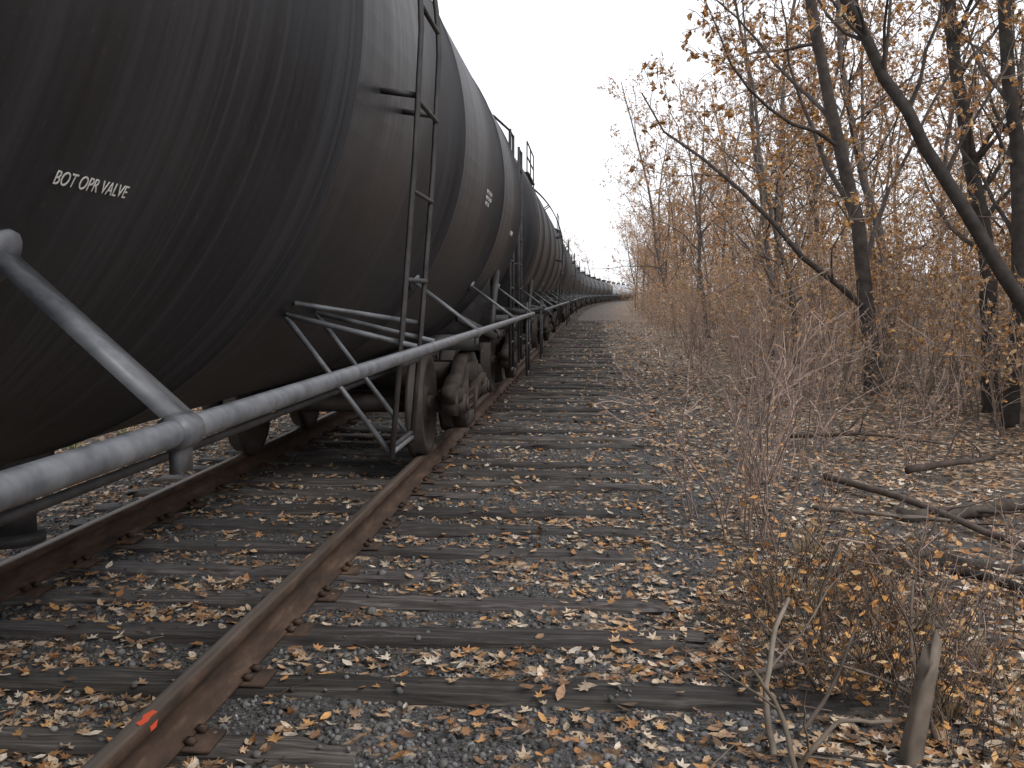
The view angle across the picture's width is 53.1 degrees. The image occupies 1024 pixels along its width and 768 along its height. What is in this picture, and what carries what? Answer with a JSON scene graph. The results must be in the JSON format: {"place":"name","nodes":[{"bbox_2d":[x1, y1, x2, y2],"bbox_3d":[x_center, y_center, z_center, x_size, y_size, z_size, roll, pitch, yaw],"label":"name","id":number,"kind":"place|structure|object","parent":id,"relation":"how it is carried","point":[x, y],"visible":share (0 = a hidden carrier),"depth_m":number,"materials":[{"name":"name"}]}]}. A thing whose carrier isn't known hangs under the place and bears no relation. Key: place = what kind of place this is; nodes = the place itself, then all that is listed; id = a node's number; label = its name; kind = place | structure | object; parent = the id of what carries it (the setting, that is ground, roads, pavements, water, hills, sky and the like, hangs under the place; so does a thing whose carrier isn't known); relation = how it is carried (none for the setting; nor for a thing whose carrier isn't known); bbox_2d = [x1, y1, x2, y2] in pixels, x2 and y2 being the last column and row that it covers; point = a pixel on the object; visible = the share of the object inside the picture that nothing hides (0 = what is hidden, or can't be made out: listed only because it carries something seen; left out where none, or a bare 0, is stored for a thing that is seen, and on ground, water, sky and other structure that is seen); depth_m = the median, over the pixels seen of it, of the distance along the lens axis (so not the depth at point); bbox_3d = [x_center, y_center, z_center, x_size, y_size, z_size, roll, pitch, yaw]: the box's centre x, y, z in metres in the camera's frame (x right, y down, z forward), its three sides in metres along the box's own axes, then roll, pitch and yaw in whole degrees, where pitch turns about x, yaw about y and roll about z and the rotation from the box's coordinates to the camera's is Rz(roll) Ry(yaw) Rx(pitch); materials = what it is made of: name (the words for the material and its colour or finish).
{"place":"outdoors","nodes":[
{"label":"outdoors","id":0,"kind":"place"},
{"bbox_2d":[0,299,936,767],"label":"railroad track","id":1,"kind":"structure","parent":0,"point":[164,727],"depth_m":5.14,"materials":[{"name":"brown wood"}]},
{"bbox_2d":[0,0,534,549],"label":"tank car","id":2,"kind":"object","parent":1,"relation":"on","point":[242,224],"visible":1,"depth_m":2.64,"materials":[{"name":"black paint"}]},
{"bbox_2d":[434,141,569,391],"bbox_3d":[-0.556,-2.582,20.657,3.170,4.264,17.363,0,5,4],"label":"tank car","id":3,"kind":"object","parent":1,"relation":"on","point":[539,260],"visible":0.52,"depth_m":14.44,"materials":[{"name":"black paint"}]},
{"bbox_2d":[543,213,577,332],"bbox_3d":[0.772,-4.086,37.841,3.170,4.264,17.363,0,5,4],"label":"tank car","id":4,"kind":"object","parent":1,"relation":"on","point":[568,278],"visible":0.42,"depth_m":33.81,"materials":[{"name":"black paint"}]},
{"bbox_2d":[0,271,1023,767],"bbox_3d":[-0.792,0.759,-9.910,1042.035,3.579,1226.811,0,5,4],"label":"ground","id":5,"kind":"structure","parent":0,"point":[616,313],"depth_m":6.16,"materials":[{"name":"gravel"}]},
{"bbox_2d":[0,318,1023,767],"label":"fallen leaves","id":6,"kind":"object","parent":5,"relation":"on","point":[844,734],"depth_m":4.97,"materials":[{"name":"plant"}]},
{"bbox_2d":[12,367,1023,767],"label":"twig litter","id":7,"kind":"object","parent":5,"relation":"on","point":[674,589],"visible":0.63,"depth_m":4.89,"materials":[{"name":"brown plant"}]},
{"bbox_2d":[63,426,1023,725],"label":"grass tufts","id":8,"kind":"object","parent":5,"relation":"on","point":[937,698],"visible":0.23,"depth_m":4.61,"materials":[{"name":"brown plant"}]},
{"bbox_2d":[601,206,671,299],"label":"bare tree","id":9,"kind":"object","parent":5,"relation":"on","point":[645,257],"visible":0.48,"depth_m":100.02,"materials":[{"name":"brown plant"}]},
{"bbox_2d":[569,53,710,321],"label":"bare tree","id":10,"kind":"object","parent":5,"relation":"on","point":[648,188],"visible":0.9,"depth_m":58.33,"materials":[{"name":"brown plant"}]},
{"bbox_2d":[604,104,723,317],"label":"bare tree","id":11,"kind":"object","parent":5,"relation":"on","point":[658,205],"visible":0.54,"depth_m":73.44,"materials":[{"name":"brown plant"}]},
{"bbox_2d":[640,177,687,315],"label":"bare tree","id":12,"kind":"object","parent":5,"relation":"on","point":[654,257],"visible":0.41,"depth_m":74.50,"materials":[{"name":"brown plant"}]},
{"bbox_2d":[635,260,710,341],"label":"brush shrub","id":13,"kind":"object","parent":5,"relation":"on","point":[652,287],"visible":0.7,"depth_m":34.92,"materials":[{"name":"brown plant"}]},
{"bbox_2d":[638,139,709,294],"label":"bare tree","id":14,"kind":"object","parent":5,"relation":"on","point":[664,169],"visible":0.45,"depth_m":71.12,"materials":[{"name":"brown plant"}]},
{"bbox_2d":[653,177,702,316],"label":"bare tree","id":15,"kind":"object","parent":5,"relation":"on","point":[690,195],"visible":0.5,"depth_m":65.39,"materials":[{"name":"brown plant"}]},
{"bbox_2d":[660,256,731,373],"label":"bare shrub","id":16,"kind":"object","parent":5,"relation":"on","point":[702,324],"visible":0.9,"depth_m":20.65,"materials":[{"name":"brown plant"}]},
{"bbox_2d":[628,70,771,337],"bbox_3d":[6.974,-6.760,38.150,5.218,10.635,4.336,-1,1,9],"label":"bare tree","id":17,"kind":"object","parent":5,"relation":"on","point":[698,247],"visible":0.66,"depth_m":38.51,"materials":[{"name":"brown plant"}]},
{"bbox_2d":[660,234,742,347],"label":"brush shrub","id":18,"kind":"object","parent":5,"relation":"on","point":[689,310],"visible":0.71,"depth_m":30.56,"materials":[{"name":"brown plant"}]},
{"bbox_2d":[664,151,738,315],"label":"bare tree","id":19,"kind":"object","parent":5,"relation":"on","point":[697,185],"visible":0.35,"depth_m":55.32,"materials":[{"name":"brown plant"}]},
{"bbox_2d":[648,51,758,324],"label":"bare tree","id":20,"kind":"object","parent":5,"relation":"on","point":[693,192],"visible":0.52,"depth_m":52.00,"materials":[{"name":"brown plant"}]},
{"bbox_2d":[648,232,787,346],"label":"brush shrub","id":21,"kind":"object","parent":5,"relation":"on","point":[730,285],"visible":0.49,"depth_m":31.81,"materials":[{"name":"brown plant"}]},
{"bbox_2d":[652,69,789,289],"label":"bare tree","id":22,"kind":"object","parent":5,"relation":"on","point":[721,114],"visible":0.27,"depth_m":63.06,"materials":[{"name":"brown plant"}]},
{"bbox_2d":[588,309,859,522],"bbox_3d":[1.428,0.226,7.121,1.743,1.493,1.340,1,5,13],"label":"bare shrub","id":23,"kind":"object","parent":5,"relation":"on","point":[703,435],"visible":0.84,"depth_m":6.96,"materials":[{"name":"brown plant"}]},
{"bbox_2d":[656,73,795,328],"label":"bare tree","id":24,"kind":"object","parent":5,"relation":"on","point":[726,190],"visible":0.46,"depth_m":46.47,"materials":[{"name":"brown plant"}]},
{"bbox_2d":[666,635,797,767],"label":"broken stick","id":25,"kind":"object","parent":5,"relation":"on","point":[776,706],"visible":1,"depth_m":3.38,"materials":[{"name":"wood"}]},
{"bbox_2d":[677,261,801,393],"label":"bare shrub","id":26,"kind":"object","parent":5,"relation":"on","point":[743,338],"visible":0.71,"depth_m":16.63,"materials":[{"name":"brown plant"}]},
{"bbox_2d":[670,255,833,410],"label":"bare shrub","id":27,"kind":"object","parent":5,"relation":"on","point":[736,353],"visible":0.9,"depth_m":13.93,"materials":[{"name":"brown plant"}]},
{"bbox_2d":[659,0,849,355],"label":"bare tree","id":28,"kind":"object","parent":5,"relation":"on","point":[805,53],"visible":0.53,"depth_m":26.48,"materials":[{"name":"brown plant"}]},
{"bbox_2d":[685,543,832,643],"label":"bare shrub","id":29,"kind":"object","parent":5,"relation":"on","point":[781,585],"visible":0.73,"depth_m":4.80,"materials":[{"name":"brown plant"}]},
{"bbox_2d":[714,227,807,365],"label":"brush shrub","id":30,"kind":"object","parent":5,"relation":"on","point":[727,259],"visible":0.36,"depth_m":23.06,"materials":[{"name":"brown plant"}]},
{"bbox_2d":[715,37,817,293],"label":"bare tree","id":31,"kind":"object","parent":5,"relation":"on","point":[760,224],"visible":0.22,"depth_m":40.23,"materials":[{"name":"brown plant"}]},
{"bbox_2d":[622,228,923,546],"bbox_3d":[1.503,0.039,6.420,1.810,2.026,1.378,-1,5,-11],"label":"bare shrub","id":32,"kind":"object","parent":5,"relation":"on","point":[766,493],"visible":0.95,"depth_m":6.31,"materials":[{"name":"brown plant"}]},
{"bbox_2d":[702,256,843,484],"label":"bare shrub","id":33,"kind":"object","parent":5,"relation":"on","point":[788,417],"visible":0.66,"depth_m":8.49,"materials":[{"name":"brown plant"}]},
{"bbox_2d":[703,185,859,385],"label":"brush shrub","id":34,"kind":"object","parent":5,"relation":"on","point":[774,258],"visible":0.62,"depth_m":18.50,"materials":[{"name":"brown plant"}]},
{"bbox_2d":[706,4,876,312],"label":"bare tree","id":35,"kind":"object","parent":5,"relation":"on","point":[811,76],"visible":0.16,"depth_m":48.62,"materials":[{"name":"brown plant"}]},
{"bbox_2d":[689,0,902,370],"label":"bare tree","id":36,"kind":"object","parent":5,"relation":"on","point":[770,206],"visible":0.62,"depth_m":21.57,"materials":[{"name":"brown plant"}]},
{"bbox_2d":[733,198,859,373],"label":"brush shrub","id":37,"kind":"object","parent":5,"relation":"on","point":[790,286],"visible":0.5,"depth_m":20.73,"materials":[{"name":"brown plant"}]},
{"bbox_2d":[646,0,950,346],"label":"bare tree","id":38,"kind":"object","parent":5,"relation":"on","point":[779,214],"visible":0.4,"depth_m":31.29,"materials":[{"name":"brown plant"}]},
{"bbox_2d":[730,616,867,705],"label":"bare shrub","id":39,"kind":"object","parent":5,"relation":"on","point":[785,671],"visible":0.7,"depth_m":3.88,"materials":[{"name":"brown plant"}]},
{"bbox_2d":[693,548,906,690],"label":"bare shrub","id":40,"kind":"object","parent":5,"relation":"on","point":[816,623],"visible":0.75,"depth_m":4.23,"materials":[{"name":"brown plant"}]},
{"bbox_2d":[670,341,930,553],"bbox_3d":[1.621,0.406,6.008,1.569,1.344,1.206,2,5,18],"label":"bare shrub","id":41,"kind":"object","parent":5,"relation":"on","point":[923,437],"visible":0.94,"depth_m":6.12,"materials":[{"name":"brown plant"}]},
{"bbox_2d":[763,573,841,759],"bbox_3d":[0.965,0.985,3.570,0.165,0.591,0.494,4,7,40],"label":"broken stick","id":42,"kind":"object","parent":5,"relation":"on","point":[767,719],"visible":0.95,"depth_m":3.56,"materials":[{"name":"wood"}]},
{"bbox_2d":[766,498,840,652],"bbox_3d":[1.197,0.815,4.161,0.386,0.741,0.108,-3,6,-33],"label":"broken stick","id":43,"kind":"object","parent":5,"relation":"on","point":[825,578],"visible":0.77,"depth_m":4.21,"materials":[{"name":"wood"}]},
{"bbox_2d":[707,0,916,327],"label":"bare tree","id":44,"kind":"object","parent":5,"relation":"on","point":[870,65],"visible":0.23,"depth_m":35.31,"materials":[{"name":"brown plant"}]},
{"bbox_2d":[711,479,913,610],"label":"bare shrub","id":45,"kind":"object","parent":5,"relation":"on","point":[807,546],"visible":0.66,"depth_m":5.15,"materials":[{"name":"brown plant"}]},
{"bbox_2d":[721,2,904,317],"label":"bare tree","id":46,"kind":"object","parent":5,"relation":"on","point":[878,163],"visible":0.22,"depth_m":42.64,"materials":[{"name":"brown plant"}]},
{"bbox_2d":[713,182,923,370],"bbox_3d":[6.724,-2.290,22.355,4.715,3.976,2.471,4,6,38],"label":"brush shrub","id":47,"kind":"object","parent":5,"relation":"on","point":[749,267],"visible":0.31,"depth_m":22.32,"materials":[{"name":"brown plant"}]},
{"bbox_2d":[703,249,938,401],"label":"brush shrub","id":48,"kind":"object","parent":5,"relation":"on","point":[823,305],"visible":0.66,"depth_m":15.80,"materials":[{"name":"brown plant"}]},
{"bbox_2d":[625,0,1022,395],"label":"bare tree","id":49,"kind":"object","parent":5,"relation":"on","point":[839,142],"visible":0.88,"depth_m":16.33,"materials":[{"name":"brown plant"}]},
{"bbox_2d":[730,638,928,681],"bbox_3d":[1.214,1.041,4.027,0.727,0.211,0.308,0,5,4],"label":"broken stick","id":50,"kind":"object","parent":5,"relation":"on","point":[779,666],"visible":0.52,"depth_m":3.99,"materials":[{"name":"wood"}]},
{"bbox_2d":[736,136,923,371],"bbox_3d":[6.507,-2.560,21.239,2.860,4.602,5.458,0,5,-4],"label":"brush shrub","id":51,"kind":"object","parent":5,"relation":"on","point":[829,215],"visible":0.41,"depth_m":21.37,"materials":[{"name":"brown plant"}]},
{"bbox_2d":[721,0,945,339],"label":"bare tree","id":52,"kind":"object","parent":5,"relation":"on","point":[824,122],"visible":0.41,"depth_m":29.24,"materials":[{"name":"brown plant"}]},
{"bbox_2d":[777,257,896,451],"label":"bare shrub","id":53,"kind":"object","parent":5,"relation":"on","point":[818,407],"visible":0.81,"depth_m":10.30,"materials":[{"name":"brown plant"}]},
{"bbox_2d":[750,292,924,409],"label":"brush shrub","id":54,"kind":"object","parent":5,"relation":"on","point":[865,360],"visible":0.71,"depth_m":14.63,"materials":[{"name":"brown plant"}]},
{"bbox_2d":[797,690,891,767],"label":"broken stick","id":55,"kind":"object","parent":5,"relation":"on","point":[802,761],"visible":0.98,"depth_m":3.27,"materials":[{"name":"wood"}]},
{"bbox_2d":[739,514,956,660],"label":"bare shrub","id":56,"kind":"object","parent":5,"relation":"on","point":[888,600],"visible":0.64,"depth_m":4.55,"materials":[{"name":"brown plant"}]},
{"bbox_2d":[796,33,924,287],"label":"bare tree","id":57,"kind":"object","parent":5,"relation":"on","point":[907,49],"visible":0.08,"depth_m":62.39,"materials":[{"name":"brown plant"}]},
{"bbox_2d":[779,0,960,305],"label":"bare tree","id":58,"kind":"object","parent":5,"relation":"on","point":[875,102],"visible":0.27,"depth_m":33.59,"materials":[{"name":"brown plant"}]},
{"bbox_2d":[787,398,958,445],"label":"fallen branch","id":59,"kind":"object","parent":5,"relation":"on","point":[859,433],"visible":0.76,"depth_m":10.08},
{"bbox_2d":[821,42,926,288],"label":"bare tree","id":60,"kind":"object","parent":5,"relation":"on","point":[874,184],"visible":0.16,"depth_m":49.84,"materials":[{"name":"brown plant"}]},
{"bbox_2d":[794,598,966,738],"bbox_3d":[1.274,0.991,3.696,0.646,0.476,0.227,-1,5,-11],"label":"broken stick","id":61,"kind":"object","parent":5,"relation":"on","point":[811,718],"visible":0.97,"depth_m":3.65,"materials":[{"name":"wood"}]},
{"bbox_2d":[754,162,1009,373],"bbox_3d":[7.247,-2.247,20.184,4.921,4.150,2.579,2,5,17],"label":"brush shrub","id":62,"kind":"object","parent":5,"relation":"on","point":[887,256],"visible":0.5,"depth_m":20.18,"materials":[{"name":"brown plant"}]},
{"bbox_2d":[820,614,949,720],"bbox_3d":[1.352,1.000,3.617,0.456,0.471,0.290,0,5,4],"label":"broken stick","id":63,"kind":"object","parent":5,"relation":"on","point":[901,688],"visible":0.74,"depth_m":3.71,"materials":[{"name":"wood"}]},
{"bbox_2d":[762,147,1009,383],"bbox_3d":[6.811,-2.000,18.313,4.904,4.135,2.570,-2,5,-24],"label":"brush shrub","id":64,"kind":"object","parent":5,"relation":"on","point":[878,247],"visible":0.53,"depth_m":18.13,"materials":[{"name":"brown plant"}]},
{"bbox_2d":[761,0,1022,353],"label":"bare tree","id":65,"kind":"object","parent":5,"relation":"on","point":[865,186],"visible":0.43,"depth_m":23.99,"materials":[{"name":"brown plant"}]},
{"bbox_2d":[761,0,1023,317],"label":"leaning tree","id":66,"kind":"object","parent":5,"relation":"on","point":[1007,280],"visible":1,"depth_m":9.83,"materials":[{"name":"brown plant"}]},
{"bbox_2d":[811,465,983,521],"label":"fallen branch","id":67,"kind":"object","parent":5,"relation":"on","point":[855,511],"visible":0.83,"depth_m":7.06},
{"bbox_2d":[791,566,1010,711],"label":"bare shrub","id":68,"kind":"object","parent":5,"relation":"on","point":[903,660],"visible":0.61,"depth_m":3.82,"materials":[{"name":"brown plant"}]},
{"bbox_2d":[825,517,978,573],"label":"fallen branch","id":69,"kind":"object","parent":5,"relation":"on","point":[921,553],"visible":0.38,"depth_m":5.88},
{"bbox_2d":[872,570,941,746],"bbox_3d":[1.484,0.945,3.682,0.252,0.588,0.360,5,7,43],"label":"broken stick","id":70,"kind":"object","parent":5,"relation":"on","point":[914,663],"visible":0.81,"depth_m":3.64,"materials":[{"name":"wood"}]},
{"bbox_2d":[797,546,1023,716],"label":"bare shrub","id":71,"kind":"object","parent":5,"relation":"on","point":[860,679],"visible":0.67,"depth_m":3.90,"materials":[{"name":"brown plant"}]},
{"bbox_2d":[823,507,1000,629],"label":"bare shrub","id":72,"kind":"object","parent":5,"relation":"on","point":[961,593],"visible":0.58,"depth_m":4.90,"materials":[{"name":"brown plant"}]},
{"bbox_2d":[827,193,1003,350],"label":"brush shrub","id":73,"kind":"object","parent":5,"relation":"on","point":[866,209],"visible":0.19,"depth_m":24.36,"materials":[{"name":"brown plant"}]},
{"bbox_2d":[866,21,965,302],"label":"bare tree","id":74,"kind":"object","parent":5,"relation":"on","point":[916,99],"visible":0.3,"depth_m":43.04,"materials":[{"name":"brown plant"}]},
{"bbox_2d":[897,629,941,766],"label":"broken sapling stump","id":75,"kind":"object","parent":5,"relation":"on","point":[913,743],"visible":0.97,"depth_m":3.35,"materials":[{"name":"wood"}]},
{"bbox_2d":[841,201,999,391],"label":"brush shrub","id":76,"kind":"object","parent":5,"relation":"on","point":[875,278],"visible":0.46,"depth_m":16.67,"materials":[{"name":"brown plant"}]},
{"bbox_2d":[825,317,1015,472],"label":"bare shrub","id":77,"kind":"object","parent":5,"relation":"on","point":[910,453],"visible":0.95,"depth_m":9.46,"materials":[{"name":"brown plant"}]},
{"bbox_2d":[866,177,975,327],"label":"brush shrub","id":78,"kind":"object","parent":5,"relation":"on","point":[916,288],"visible":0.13,"depth_m":28.66,"materials":[{"name":"brown plant"}]},
{"bbox_2d":[821,474,1023,669],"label":"bare shrub","id":79,"kind":"object","parent":5,"relation":"on","point":[978,598],"visible":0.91,"depth_m":4.25,"materials":[{"name":"brown plant"}]},
{"bbox_2d":[822,0,1023,329],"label":"bare tree","id":80,"kind":"object","parent":5,"relation":"on","point":[945,157],"visible":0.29,"depth_m":26.61,"materials":[{"name":"brown plant"}]},
{"bbox_2d":[879,501,989,634],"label":"fallen branch","id":81,"kind":"object","parent":5,"relation":"on","point":[925,574],"visible":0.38,"depth_m":5.35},
{"bbox_2d":[854,633,1023,766],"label":"bare shrub","id":82,"kind":"object","parent":5,"relation":"on","point":[994,755],"visible":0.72,"depth_m":3.52,"materials":[{"name":"brown plant"}]},
{"bbox_2d":[871,110,1010,400],"bbox_3d":[6.844,-1.748,15.703,2.546,4.098,4.860,2,5,18],"label":"brush shrub","id":83,"kind":"object","parent":5,"relation":"on","point":[931,383],"visible":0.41,"depth_m":15.45,"materials":[{"name":"brown plant"}]},
{"bbox_2d":[862,252,1023,421],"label":"brush shrub","id":84,"kind":"object","parent":5,"relation":"on","point":[964,350],"visible":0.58,"depth_m":13.81,"materials":[{"name":"brown plant"}]},
{"bbox_2d":[863,543,1023,575],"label":"fallen log","id":85,"kind":"object","parent":5,"relation":"on","point":[1019,569],"visible":0.36,"depth_m":5.97,"materials":[{"name":"wood"}]},
{"bbox_2d":[864,535,1023,739],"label":"bare shrub","id":86,"kind":"object","parent":5,"relation":"on","point":[999,632],"visible":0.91,"depth_m":3.55,"materials":[{"name":"brown plant"}]},
{"bbox_2d":[877,166,1010,356],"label":"brush shrub","id":87,"kind":"object","parent":5,"relation":"on","point":[976,252],"visible":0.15,"depth_m":19.27,"materials":[{"name":"brown plant"}]},
{"bbox_2d":[879,191,1010,412],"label":"brush shrub","id":88,"kind":"object","parent":5,"relation":"on","point":[963,294],"visible":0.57,"depth_m":13.90,"materials":[{"name":"brown plant"}]},
{"bbox_2d":[868,133,1023,390],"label":"brush shrub","id":89,"kind":"object","parent":5,"relation":"on","point":[1006,333],"visible":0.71,"depth_m":12.37,"materials":[{"name":"brown plant"}]},
{"bbox_2d":[883,189,1010,356],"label":"brush shrub","id":90,"kind":"object","parent":5,"relation":"on","point":[889,274],"visible":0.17,"depth_m":21.17,"materials":[{"name":"brown plant"}]},
{"bbox_2d":[888,55,1023,301],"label":"bare tree","id":91,"kind":"object","parent":5,"relation":"on","point":[947,65],"visible":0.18,"depth_m":39.36,"materials":[{"name":"brown plant"}]},
{"bbox_2d":[902,44,1009,257],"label":"bare tree","id":92,"kind":"object","parent":5,"relation":"on","point":[944,134],"visible":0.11,"depth_m":57.05,"materials":[{"name":"brown plant"}]},
{"bbox_2d":[895,497,1023,522],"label":"fallen log","id":93,"kind":"object","parent":5,"relation":"on","point":[985,510],"visible":0.67,"depth_m":7.41,"materials":[{"name":"wood"}]},
{"bbox_2d":[896,0,1023,412],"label":"crooked tree","id":94,"kind":"object","parent":5,"relation":"on","point":[968,143],"visible":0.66,"depth_m":13.43,"materials":[{"name":"brown plant"}]},
{"bbox_2d":[904,423,1016,473],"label":"fallen branch","id":95,"kind":"object","parent":5,"relation":"on","point":[945,462],"visible":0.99,"depth_m":8.94,"materials":[{"name":"wood"}]},
{"bbox_2d":[902,0,1023,341],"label":"bare tree","id":96,"kind":"object","parent":5,"relation":"on","point":[1018,63],"visible":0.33,"depth_m":21.03,"materials":[{"name":"brown plant"}]},
{"bbox_2d":[913,0,1023,427],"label":"forked tree","id":97,"kind":"object","parent":5,"relation":"on","point":[1013,128],"visible":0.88,"depth_m":12.34,"materials":[{"name":"brown plant"}]},
{"bbox_2d":[913,218,1023,435],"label":"brush shrub","id":98,"kind":"object","parent":5,"relation":"on","point":[994,326],"visible":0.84,"depth_m":11.98,"materials":[{"name":"brown plant"}]},
{"bbox_2d":[937,562,1023,596],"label":"fallen branch","id":99,"kind":"object","parent":5,"relation":"on","point":[967,573],"visible":0.67,"depth_m":5.58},
{"bbox_2d":[955,161,1010,357],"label":"brush shrub","id":100,"kind":"object","parent":5,"relation":"on","point":[1008,201],"visible":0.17,"depth_m":16.56,"materials":[{"name":"brown plant"}]},
{"bbox_2d":[438,0,1023,290],"label":"sky","id":101,"kind":"structure","parent":0,"point":[539,66],"materials":[{"name":"white"}]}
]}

